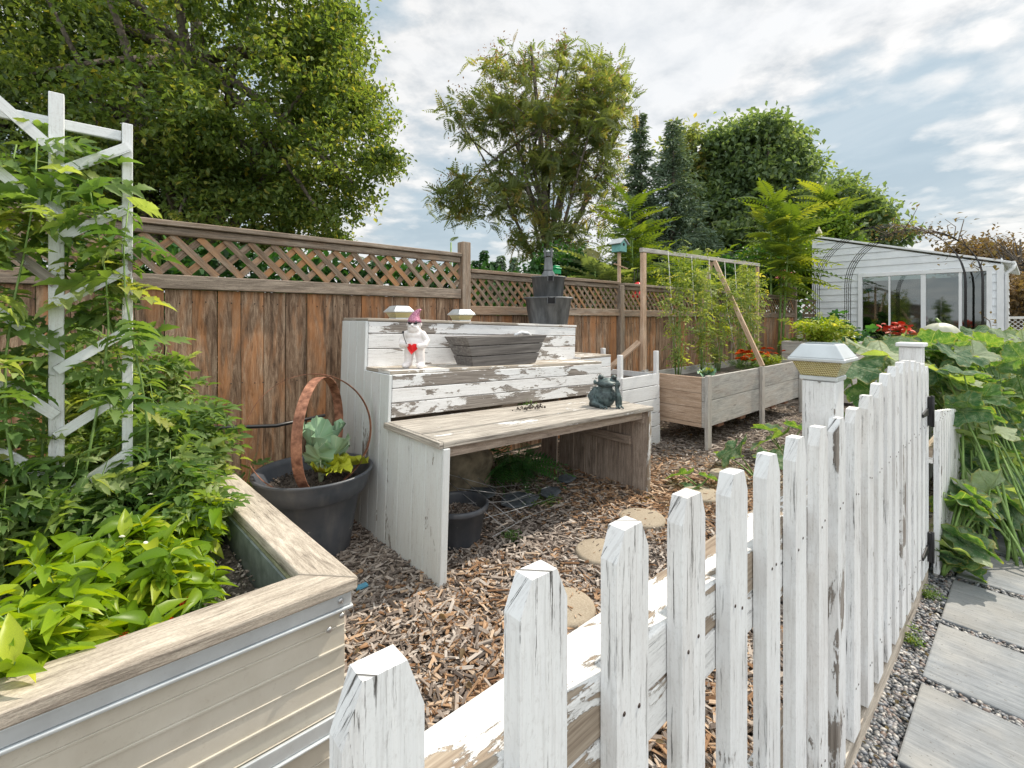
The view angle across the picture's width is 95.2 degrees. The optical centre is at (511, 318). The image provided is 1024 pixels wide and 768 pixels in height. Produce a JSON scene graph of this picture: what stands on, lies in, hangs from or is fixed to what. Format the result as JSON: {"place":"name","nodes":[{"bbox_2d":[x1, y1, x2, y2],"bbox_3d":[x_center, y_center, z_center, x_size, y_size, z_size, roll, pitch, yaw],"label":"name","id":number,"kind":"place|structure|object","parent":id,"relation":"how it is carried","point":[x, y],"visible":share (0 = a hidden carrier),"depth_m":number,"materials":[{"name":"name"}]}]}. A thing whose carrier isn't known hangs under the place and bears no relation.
{"place":"outdoors","nodes":[
{"label":"outdoors","id":0,"kind":"place"},
{"bbox_2d":[1,0,1023,317],"label":"sky","id":1,"kind":"structure","parent":0,"point":[925,98],"materials":[{"name":"white"}]},
{"bbox_2d":[332,398,933,767],"bbox_3d":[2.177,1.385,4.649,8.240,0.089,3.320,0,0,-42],"label":"wood chips","id":2,"kind":"object","parent":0,"point":[459,622],"visible":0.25,"depth_m":2.49,"materials":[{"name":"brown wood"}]},
{"bbox_2d":[0,473,357,767],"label":"raised bed","id":3,"kind":"object","parent":2,"relation":"on","point":[249,672],"visible":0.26,"depth_m":1.24,"materials":[{"name":"beige wood"}]},
{"bbox_2d":[0,595,105,682],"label":"pepper plant","id":4,"kind":"object","parent":3,"relation":"on","point":[34,630],"visible":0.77,"depth_m":1.11,"materials":[{"name":"green plant"}]},
{"bbox_2d":[0,539,130,622],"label":"pepper plant","id":5,"kind":"object","parent":3,"relation":"on","point":[82,579],"visible":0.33,"depth_m":1.31,"materials":[{"name":"green plant"}]},
{"bbox_2d":[0,91,132,504],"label":"garden trellis","id":6,"kind":"object","parent":3,"relation":"on","point":[59,125],"visible":0.52,"depth_m":1.79,"materials":[{"name":"paint"}]},
{"bbox_2d":[10,323,164,464],"bbox_3d":[-2.065,0.487,2.311,0.594,1.007,0.775,0,0,-25],"label":"tomato plant","id":7,"kind":"object","parent":3,"relation":"on","point":[77,397],"visible":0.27,"depth_m":2.15,"materials":[{"name":"green plant"}]},
{"bbox_2d":[5,501,175,589],"bbox_3d":[-1.400,0.816,1.575,0.394,0.322,0.401,0,0,17],"label":"pepper plant","id":8,"kind":"object","parent":3,"relation":"on","point":[36,547],"visible":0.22,"depth_m":1.53,"materials":[{"name":"green plant"}]},
{"bbox_2d":[0,443,189,597],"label":"tomato plant","id":9,"kind":"object","parent":3,"relation":"on","point":[42,500],"visible":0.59,"depth_m":1.64,"materials":[{"name":"green plant"}]},
{"bbox_2d":[0,117,211,579],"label":"climbing tomato","id":10,"kind":"object","parent":3,"relation":"in","point":[109,258],"visible":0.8,"depth_m":1.77,"materials":[{"name":"green plant"}]},
{"bbox_2d":[47,598,193,654],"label":"pepper plant","id":11,"kind":"object","parent":3,"relation":"on","point":[131,617],"visible":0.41,"depth_m":1.27,"materials":[{"name":"green plant"}]},
{"bbox_2d":[52,493,198,605],"bbox_3d":[-1.287,0.799,1.572,0.387,0.379,0.381,0,0,-42],"label":"pepper plant","id":12,"kind":"object","parent":3,"relation":"on","point":[122,523],"visible":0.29,"depth_m":1.57,"materials":[{"name":"green plant"}]},
{"bbox_2d":[4,384,252,505],"bbox_3d":[-1.693,0.684,2.151,0.778,0.736,0.739,0,0,3],"label":"tomato plant","id":13,"kind":"object","parent":3,"relation":"on","point":[218,413],"visible":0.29,"depth_m":2.17,"materials":[{"name":"green plant"}]},
{"bbox_2d":[72,336,219,442],"bbox_3d":[-1.986,0.570,2.549,0.690,0.981,0.690,0,0,-42],"label":"tomato plant","id":14,"kind":"object","parent":3,"relation":"on","point":[172,391],"visible":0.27,"depth_m":2.59,"materials":[{"name":"green plant"}]},
{"bbox_2d":[47,437,253,559],"bbox_3d":[-1.412,0.797,1.885,0.651,0.548,0.685,0,0,-26],"label":"tomato plant","id":15,"kind":"object","parent":3,"relation":"on","point":[176,491],"visible":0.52,"depth_m":1.86,"materials":[{"name":"green plant"}]},
{"bbox_2d":[96,413,251,476],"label":"tomato plant","id":16,"kind":"object","parent":3,"relation":"on","point":[229,445],"visible":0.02,"depth_m":2.36,"materials":[{"name":"green plant"}]},
{"bbox_2d":[115,537,237,617],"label":"pepper plant","id":17,"kind":"object","parent":3,"relation":"on","point":[185,570],"visible":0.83,"depth_m":1.45,"materials":[{"name":"green plant"}]},
{"bbox_2d":[166,493,229,558],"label":"pepper plant","id":18,"kind":"object","parent":3,"relation":"on","point":[187,528],"visible":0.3,"depth_m":1.80,"materials":[{"name":"green plant"}]},
{"bbox_2d":[249,453,372,557],"bbox_3d":[-1.194,1.153,2.821,0.684,0.493,0.684,0,0,-42],"label":"round planter","id":19,"kind":"object","parent":2,"relation":"on","point":[322,513],"visible":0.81,"depth_m":2.65,"materials":[{"name":"plastic"}]},
{"bbox_2d":[244,374,371,486],"bbox_3d":[-1.200,0.685,2.795,0.700,0.698,0.158,0,0,-30],"label":"iron hoop","id":20,"kind":"object","parent":19,"relation":"in","point":[366,449],"visible":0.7,"depth_m":2.90,"materials":[{"name":"brown metal"}]},
{"bbox_2d":[291,377,342,487],"bbox_3d":[-1.168,0.700,2.844,0.058,0.680,0.680,0,0,-2],"label":"iron hoop","id":21,"kind":"object","parent":19,"relation":"in","point":[296,437],"visible":0.59,"depth_m":2.57,"materials":[{"name":"brown metal"}]},
{"bbox_2d":[302,415,368,482],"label":"cabbage plant","id":22,"kind":"object","parent":19,"relation":"on","point":[326,446],"visible":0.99,"depth_m":2.79,"materials":[{"name":"green plant"}]},
{"bbox_2d":[0,203,814,488],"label":"lattice fence","id":23,"kind":"object","parent":2,"relation":"on","point":[249,342],"visible":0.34,"depth_m":3.46,"materials":[{"name":"brown wood"}]},
{"bbox_2d":[17,414,324,447],"bbox_3d":[-2.272,0.710,2.777,2.302,0.126,0.056,0,0,-42],"label":"water hose","id":24,"kind":"object","parent":23,"relation":"attached to","point":[274,425],"visible":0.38,"depth_m":3.27,"materials":[{"name":"black rubber"}]},
{"bbox_2d":[447,491,488,550],"bbox_3d":[-0.341,1.276,2.938,0.392,0.247,0.392,0,0,-42],"label":"nursery pot","id":25,"kind":"object","parent":2,"relation":"on","point":[465,520],"visible":0.7,"depth_m":2.83,"materials":[{"name":"plastic"}]},
{"bbox_2d":[449,449,493,491],"bbox_3d":[-0.407,1.172,3.682,0.575,0.652,0.329,0,0,-42],"label":"boulder","id":26,"kind":"object","parent":2,"relation":"on","point":[474,466],"visible":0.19,"depth_m":3.57,"materials":[{"name":"stone"}]},
{"bbox_2d":[340,318,652,586],"bbox_3d":[-0.016,0.774,3.646,2.195,1.482,1.394,3,-2,-42],"label":"tiered bench","id":27,"kind":"object","parent":2,"relation":"on","point":[435,413],"visible":0.81,"depth_m":3.20,"materials":[{"name":"paint"}]},
{"bbox_2d":[384,306,413,318],"bbox_3d":[-0.846,-0.042,3.505,0.170,0.101,0.170,0,0,-42],"label":"post lamp","id":28,"kind":"object","parent":27,"relation":"on","point":[399,312],"visible":0.88,"depth_m":3.46,"materials":[{"name":"metal"}]},
{"bbox_2d":[399,309,429,367],"bbox_3d":[-0.656,0.136,3.129,0.211,0.397,0.132,0,0,6],"label":"garden gnome","id":29,"kind":"object","parent":27,"relation":"on","point":[414,338],"visible":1,"depth_m":3.10,"materials":[{"name":"white ceramic"}]},
{"bbox_2d":[447,309,475,320],"bbox_3d":[-0.421,-0.023,3.884,0.170,0.101,0.170,0,0,-42],"label":"post lamp","id":30,"kind":"object","parent":27,"relation":"on","point":[461,314],"visible":0.96,"depth_m":3.84,"materials":[{"name":"metal"}]},
{"bbox_2d":[445,331,546,365],"bbox_3d":[-0.110,0.234,3.679,0.816,0.262,0.288,0,0,-42],"label":"window box","id":31,"kind":"object","parent":27,"relation":"on","point":[522,347],"visible":0.91,"depth_m":3.53,"materials":[{"name":"grey wood"}]},
{"bbox_2d":[523,296,572,324],"bbox_3d":[0.357,-0.070,4.604,0.494,0.268,0.494,0,0,-42],"label":"fountain tub","id":32,"kind":"object","parent":27,"relation":"on","point":[549,310],"visible":0.85,"depth_m":4.42,"materials":[{"name":"grey metal"}]},
{"bbox_2d":[531,275,565,296],"bbox_3d":[0.358,-0.302,4.604,0.353,0.207,0.353,0,0,-42],"label":"fountain tub","id":33,"kind":"object","parent":32,"relation":"in","point":[547,285],"visible":0.79,"depth_m":4.47,"materials":[{"name":"grey metal"}]},
{"bbox_2d":[541,248,555,275],"bbox_3d":[0.359,-0.544,4.622,0.145,0.275,0.133,0,0,3],"label":"hand pump","id":34,"kind":"object","parent":33,"relation":"on","point":[548,265],"visible":0.94,"depth_m":4.57,"materials":[{"name":"metal"}]},
{"bbox_2d":[587,375,623,408],"bbox_3d":[0.729,0.578,3.664,0.272,0.265,0.211,0,0,5],"label":"frog statue","id":35,"kind":"object","parent":27,"relation":"on","point":[603,394],"visible":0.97,"depth_m":3.63,"materials":[{"name":"grey metal"}]},
{"bbox_2d":[449,474,569,536],"bbox_3d":[-0.061,1.109,3.361,0.923,0.505,0.706,0,0,-42],"label":"wire cage","id":36,"kind":"object","parent":2,"relation":"on","point":[505,500],"visible":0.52,"depth_m":3.24,"materials":[{"name":"grey metal"}]},
{"bbox_2d":[501,492,538,508],"bbox_3d":[0.046,1.343,3.460,0.242,0.042,0.269,0,0,24],"label":"slate piece","id":37,"kind":"object","parent":2,"relation":"on","point":[517,503],"visible":0.86,"depth_m":3.44,"materials":[{"name":"grey stone"}]},
{"bbox_2d":[479,442,575,496],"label":"fern","id":38,"kind":"object","parent":2,"relation":"on","point":[518,464],"visible":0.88,"depth_m":3.84,"materials":[{"name":"green plant"}]},
{"bbox_2d":[564,587,595,628],"bbox_3d":[0.242,1.389,2.224,0.310,0.061,0.310,0,0,-42],"label":"stepping stone","id":39,"kind":"object","parent":2,"relation":"on","point":[582,604],"visible":0.27,"depth_m":2.19,"materials":[{"name":"stone"}]},
{"bbox_2d":[575,538,604,567],"bbox_3d":[0.527,1.389,2.746,0.310,0.061,0.310,0,0,-42],"label":"stepping stone","id":40,"kind":"object","parent":2,"relation":"on","point":[585,549],"visible":0.48,"depth_m":2.73,"materials":[{"name":"stone"}]},
{"bbox_2d":[574,348,659,444],"bbox_3d":[0.970,0.880,5.079,1.205,1.040,0.706,0,0,-42],"label":"white planter box","id":41,"kind":"object","parent":2,"relation":"on","point":[637,387],"visible":0.42,"depth_m":5.01,"materials":[{"name":"paint"}]},
{"bbox_2d":[619,508,665,530],"bbox_3d":[0.893,1.389,3.207,0.310,0.061,0.310,0,0,-42],"label":"stepping stone","id":42,"kind":"object","parent":2,"relation":"on","point":[658,521],"visible":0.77,"depth_m":3.19,"materials":[{"name":"stone"}]},
{"bbox_2d":[611,248,764,371],"bbox_3d":[2.778,0.245,6.421,3.869,2.310,1.320,0,0,-42],"label":"trellis frame","id":43,"kind":"object","parent":2,"relation":"on","point":[642,343],"visible":0.6,"depth_m":5.99,"materials":[{"name":"brown wood"}]},
{"bbox_2d":[665,467,717,489],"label":"squash plant","id":44,"kind":"object","parent":2,"relation":"on","point":[682,471],"visible":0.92,"depth_m":3.84,"materials":[{"name":"green plant"}]},
{"bbox_2d":[682,486,715,506],"bbox_3d":[1.471,1.389,3.641,0.310,0.061,0.310,0,0,-42],"label":"stepping stone","id":45,"kind":"object","parent":2,"relation":"on","point":[711,493],"visible":0.38,"depth_m":3.62,"materials":[{"name":"stone"}]},
{"bbox_2d":[642,358,802,449],"bbox_3d":[2.914,1.005,6.199,3.020,0.790,0.800,0,0,-42],"label":"cedar bed","id":46,"kind":"object","parent":2,"relation":"on","point":[690,396],"visible":0.68,"depth_m":5.35,"materials":[{"name":"wood"}]},
{"bbox_2d":[650,238,706,374],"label":"tomato plant","id":47,"kind":"object","parent":46,"relation":"on","point":[676,329],"visible":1,"depth_m":5.64,"materials":[{"name":"green plant"}]},
{"bbox_2d":[685,248,719,370],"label":"tomato plant","id":48,"kind":"object","parent":46,"relation":"on","point":[701,335],"visible":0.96,"depth_m":6.01,"materials":[{"name":"green plant"}]},
{"bbox_2d":[689,268,744,370],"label":"tomato plant","id":49,"kind":"object","parent":46,"relation":"on","point":[716,355],"visible":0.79,"depth_m":6.33,"materials":[{"name":"green plant"}]},
{"bbox_2d":[718,260,766,365],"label":"tomato plant","id":50,"kind":"object","parent":46,"relation":"on","point":[747,305],"visible":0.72,"depth_m":6.74,"materials":[{"name":"green plant"}]},
{"bbox_2d":[726,349,766,370],"bbox_3d":[3.148,0.598,6.293,0.525,0.344,0.493,0,0,18],"label":"marigold","id":51,"kind":"object","parent":46,"relation":"on","point":[744,358],"visible":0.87,"depth_m":6.27,"materials":[{"name":"orange plant"}]},
{"bbox_2d":[733,264,771,363],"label":"tomato plant","id":52,"kind":"object","parent":46,"relation":"on","point":[753,323],"visible":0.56,"depth_m":7.11,"materials":[{"name":"green plant"}]},
{"bbox_2d":[714,433,783,475],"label":"squash plant","id":53,"kind":"object","parent":2,"relation":"on","point":[728,452],"visible":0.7,"depth_m":4.04,"materials":[{"name":"green plant"}]},
{"bbox_2d":[750,419,801,454],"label":"squash plant","id":54,"kind":"object","parent":2,"relation":"on","point":[776,428],"visible":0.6,"depth_m":4.63,"materials":[{"name":"green plant"}]},
{"bbox_2d":[727,177,850,358],"bbox_3d":[5.636,-0.802,9.776,2.132,4.406,2.443,0,0,-42],"label":"sumac sprout","id":55,"kind":"object","parent":2,"relation":"on","point":[776,226],"visible":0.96,"depth_m":9.54,"materials":[{"name":"green plant"}]},
{"bbox_2d":[781,339,863,403],"bbox_3d":[5.613,0.875,8.282,1.600,0.950,1.000,0,0,-42],"label":"cedar bed","id":56,"kind":"object","parent":2,"relation":"on","point":[789,346],"visible":0.11,"depth_m":8.01,"materials":[{"name":"wood"}]},
{"bbox_2d":[777,312,862,341],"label":"leafy bush","id":57,"kind":"object","parent":56,"relation":"on","point":[824,333],"visible":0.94,"depth_m":8.10,"materials":[{"name":"green plant"}]},
{"bbox_2d":[800,309,878,341],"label":"leafy bush","id":58,"kind":"object","parent":56,"relation":"on","point":[872,327],"visible":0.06,"depth_m":8.82,"materials":[{"name":"green plant"}]},
{"bbox_2d":[831,336,937,417],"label":"pumpkin vine","id":59,"kind":"object","parent":2,"relation":"on","point":[866,371],"visible":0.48,"depth_m":2.77,"materials":[{"name":"green plant"}]},
{"bbox_2d":[813,224,966,327],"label":"garden arch","id":60,"kind":"structure","parent":2,"relation":"on","point":[965,283],"depth_m":9.23,"materials":[{"name":"black metal"}]},
{"bbox_2d":[895,342,927,363],"bbox_3d":[2.153,0.766,2.518,0.121,1.268,0.120,0,0,-42],"label":"hinge post","id":61,"kind":"object","parent":2,"relation":"on","point":[913,351],"visible":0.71,"depth_m":2.48,"materials":[{"name":"paint"}]},
{"bbox_2d":[858,360,934,707],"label":"garden gate","id":62,"kind":"structure","parent":61,"relation":"attached to","point":[896,405],"depth_m":1.87,"materials":[{"name":"paint"}]},
{"bbox_2d":[844,229,983,341],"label":"garden arch","id":63,"kind":"structure","parent":2,"relation":"on","point":[982,287],"depth_m":8.02,"materials":[{"name":"black metal"}]},
{"bbox_2d":[869,202,998,326],"bbox_3d":[6.844,-0.855,7.680,0.957,2.138,1.634,0,0,-42],"label":"dead vine","id":64,"kind":"object","parent":63,"relation":"attached to","point":[994,252],"visible":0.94,"depth_m":7.51,"materials":[{"name":"brown plant"}]},
{"bbox_2d":[812,227,1019,382],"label":"garden shed","id":65,"kind":"structure","parent":2,"relation":"on","point":[916,298],"depth_m":9.63,"materials":[{"name":"white wood"}]},
{"bbox_2d":[858,266,991,339],"bbox_3d":[8.278,-0.160,9.485,0.080,1.600,2.050,0,0,-42],"label":"window","id":66,"kind":"structure","parent":65,"relation":"in","point":[915,298],"depth_m":9.44,"materials":[{"name":"clear glass"}]},
{"bbox_3d":[5.162,0.890,6.233,0.420,1.020,0.420,0,0,-42],"label":"marigold tub","id":67,"kind":"object","parent":2,"relation":"on","visible":0},
{"bbox_2d":[874,321,917,339],"bbox_3d":[5.124,0.244,6.246,0.545,0.407,0.540,0,0,27],"label":"marigold","id":68,"kind":"object","parent":67,"relation":"in","point":[901,328],"visible":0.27,"depth_m":6.24,"materials":[{"name":"red plant"}]},
{"bbox_2d":[306,319,1013,570],"bbox_3d":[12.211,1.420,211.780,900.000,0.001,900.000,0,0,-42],"label":"ground","id":69,"kind":"structure","parent":0,"point":[798,337],"depth_m":5.17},
{"bbox_2d":[0,0,141,265],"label":"broadleaf tree","id":70,"kind":"object","parent":69,"relation":"on","point":[13,136],"visible":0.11,"depth_m":9.77,"materials":[{"name":"green plant"}]},
{"bbox_2d":[0,0,416,289],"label":"maple tree","id":71,"kind":"object","parent":69,"relation":"on","point":[188,140],"visible":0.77,"depth_m":10.05,"materials":[{"name":"green plant"}]},
{"bbox_2d":[0,222,541,456],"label":"cedar hedge","id":72,"kind":"object","parent":69,"relation":"on","point":[201,251],"visible":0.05,"depth_m":4.84,"materials":[{"name":"green plant"}]},
{"bbox_2d":[422,27,646,264],"bbox_3d":[0.625,-3.004,12.159,5.609,8.825,4.048,0,0,16],"label":"tree of heaven","id":73,"kind":"object","parent":69,"relation":"on","point":[567,160],"visible":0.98,"depth_m":11.51,"materials":[{"name":"green plant"}]},
{"bbox_2d":[512,239,611,305],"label":"leafy shrub","id":74,"kind":"object","parent":69,"relation":"on","point":[535,264],"visible":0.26,"depth_m":8.47,"materials":[{"name":"green plant"}]},
{"bbox_2d":[542,247,670,308],"bbox_3d":[1.413,0.036,8.196,2.101,2.734,2.307,0,0,-42],"label":"sumac sprout","id":75,"kind":"object","parent":69,"relation":"on","point":[588,260],"visible":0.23,"depth_m":7.93,"materials":[{"name":"green plant"}]},
{"bbox_2d":[609,238,629,284],"bbox_3d":[1.459,0.155,6.390,0.265,2.489,0.190,0,0,-42],"label":"birdhouse","id":76,"kind":"object","parent":69,"relation":"on","point":[619,246],"visible":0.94,"depth_m":6.37,"materials":[{"name":"teal paint"}]},
{"bbox_2d":[585,176,682,310],"bbox_3d":[2.339,-0.542,8.620,2.194,3.887,1.836,0,0,-42],"label":"sumac sprout","id":77,"kind":"object","parent":69,"relation":"on","point":[630,234],"visible":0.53,"depth_m":8.38,"materials":[{"name":"green plant"}]},
{"bbox_2d":[602,111,674,307],"bbox_3d":[4.188,-2.750,15.566,3.517,8.301,3.434,0,0,-1],"label":"spruce tree","id":78,"kind":"object","parent":69,"relation":"on","point":[640,154],"visible":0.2,"depth_m":15.33,"materials":[{"name":"green plant"}]},
{"bbox_2d":[611,119,739,309],"bbox_3d":[5.118,-2.516,14.856,5.122,7.832,5.035,0,0,-42],"label":"spruce tree","id":79,"kind":"object","parent":69,"relation":"on","point":[673,196],"visible":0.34,"depth_m":14.68,"materials":[{"name":"green plant"}]},
{"bbox_2d":[651,113,733,234],"bbox_3d":[7.234,-3.125,17.969,3.282,9.060,3.188,0,0,-42],"label":"broadleaf tree","id":80,"kind":"object","parent":69,"relation":"on","point":[691,133],"visible":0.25,"depth_m":17.34,"materials":[{"name":"green plant"}]},
{"bbox_2d":[647,243,774,341],"bbox_3d":[3.267,0.030,8.360,2.195,2.747,2.391,0,0,-42],"label":"sumac sprout","id":81,"kind":"object","parent":69,"relation":"on","point":[698,251],"visible":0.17,"depth_m":8.08,"materials":[{"name":"green plant"}]},
{"bbox_2d":[661,244,806,312],"bbox_3d":[5.395,-0.204,11.533,2.960,3.211,3.139,0,0,-42],"label":"leafy shrub","id":82,"kind":"object","parent":69,"relation":"on","point":[728,268],"visible":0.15,"depth_m":10.98,"materials":[{"name":"green plant"}]},
{"bbox_2d":[687,100,870,305],"bbox_3d":[9.137,-3.110,16.876,5.954,9.036,5.563,0,0,-26],"label":"broadleaf tree","id":83,"kind":"object","parent":69,"relation":"on","point":[774,149],"visible":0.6,"depth_m":15.97,"materials":[{"name":"green plant"}]},
{"bbox_2d":[738,232,822,312],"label":"leafy shrub","id":84,"kind":"object","parent":69,"relation":"on","point":[809,245],"visible":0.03,"depth_m":11.84,"materials":[{"name":"green plant"}]},
{"bbox_2d":[783,203,878,289],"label":"leafy shrub","id":85,"kind":"object","parent":69,"relation":"on","point":[838,227],"visible":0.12,"depth_m":12.89,"materials":[{"name":"green plant"}]},
{"bbox_2d":[794,178,886,290],"bbox_3d":[9.231,-1.324,13.512,2.605,5.452,2.608,0,0,-42],"label":"sumac sprout","id":86,"kind":"object","parent":69,"relation":"on","point":[825,196],"visible":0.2,"depth_m":13.25,"materials":[{"name":"green plant"}]},
{"bbox_2d":[803,162,926,247],"bbox_3d":[12.605,-2.213,18.144,5.706,7.241,4.210,0,0,18],"label":"broadleaf tree","id":87,"kind":"object","parent":69,"relation":"on","point":[879,217],"visible":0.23,"depth_m":16.91,"materials":[{"name":"green plant"}]},
{"bbox_2d":[934,229,1023,269],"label":"autumn tree","id":88,"kind":"object","parent":69,"relation":"on","point":[957,250],"visible":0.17,"depth_m":29.15,"materials":[{"name":"brown plant"}]},
{"bbox_2d":[968,223,1023,329],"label":"bare tree","id":89,"kind":"object","parent":69,"relation":"on","point":[1018,260],"visible":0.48,"depth_m":26.60,"materials":[{"name":"plant"}]},
{"bbox_2d":[1009,271,1023,339],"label":"brown hedge","id":90,"kind":"object","parent":69,"relation":"on","point":[1016,292],"visible":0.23,"depth_m":21.38,"materials":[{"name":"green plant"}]},
{"bbox_2d":[749,347,786,365],"bbox_3d":[3.694,0.585,6.763,0.557,0.341,0.507,0,0,-42],"label":"marigold","id":91,"kind":"object","parent":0,"point":[769,359],"visible":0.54,"depth_m":6.70,"materials":[{"name":"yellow plant"}]},
{"bbox_2d":[852,429,1023,767],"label":"gravel path","id":92,"kind":"structure","parent":0,"point":[906,723],"depth_m":1.77,"materials":[{"name":"grey gravel"}]},
{"bbox_2d":[329,379,927,767],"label":"picket fence","id":93,"kind":"object","parent":92,"relation":"on","point":[618,681],"visible":1,"depth_m":0.78,"materials":[{"name":"paint"}]},
{"bbox_2d":[787,342,858,381],"bbox_3d":[0.983,0.136,1.479,0.155,0.115,0.155,0,0,-42],"label":"post lamp","id":94,"kind":"object","parent":93,"relation":"on","point":[827,361],"visible":1,"depth_m":1.44,"materials":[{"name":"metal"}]},
{"bbox_2d":[861,328,1023,518],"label":"pumpkin vine","id":95,"kind":"object","parent":92,"relation":"on","point":[1000,358],"visible":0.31,"depth_m":3.57,"materials":[{"name":"green plant"}]},
{"bbox_2d":[923,318,960,340],"bbox_3d":[4.142,0.142,4.521,0.310,0.286,0.295,0,0,-42],"label":"pale pumpkin","id":96,"kind":"object","parent":95,"relation":"on","point":[942,327],"visible":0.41,"depth_m":4.44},
{"bbox_2d":[929,402,961,574],"bbox_3d":[2.800,0.935,2.999,1.470,0.870,0.067,0,0,-42],"label":"picket fence","id":97,"kind":"object","parent":92,"relation":"on","point":[944,454],"visible":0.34,"depth_m":2.59,"materials":[{"name":"paint"}]},
{"bbox_2d":[897,684,1023,767],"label":"path slab","id":98,"kind":"structure","parent":92,"relation":"on","point":[943,730],"depth_m":1.55,"materials":[{"name":"concrete"}]},
{"bbox_2d":[929,472,1003,582],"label":"pumpkin vine","id":99,"kind":"object","parent":92,"relation":"on","point":[966,547],"visible":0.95,"depth_m":2.51,"materials":[{"name":"green plant"}]},
{"bbox_2d":[922,624,1023,720],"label":"path slab","id":100,"kind":"structure","parent":92,"relation":"on","point":[969,666],"depth_m":1.85,"materials":[{"name":"concrete"}]},
{"bbox_2d":[925,359,1023,565],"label":"pumpkin vine","id":101,"kind":"object","parent":92,"relation":"on","point":[978,419],"visible":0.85,"depth_m":2.95,"materials":[{"name":"green plant"}]},
{"bbox_2d":[941,580,1023,649],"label":"path slab","id":102,"kind":"structure","parent":92,"relation":"on","point":[983,611],"depth_m":2.20,"materials":[{"name":"concrete"}]},
{"bbox_2d":[956,556,1023,595],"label":"path slab","id":103,"kind":"structure","parent":92,"relation":"on","point":[1007,576],"depth_m":2.51,"materials":[{"name":"concrete"}]},
{"bbox_2d":[960,325,1023,416],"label":"pumpkin vine","id":104,"kind":"object","parent":92,"relation":"on","point":[999,332],"visible":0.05,"depth_m":4.77,"materials":[{"name":"green plant"}]},
{"bbox_2d":[976,526,1023,559],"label":"path slab","id":105,"kind":"structure","parent":92,"relation":"on","point":[1000,542],"depth_m":2.90,"materials":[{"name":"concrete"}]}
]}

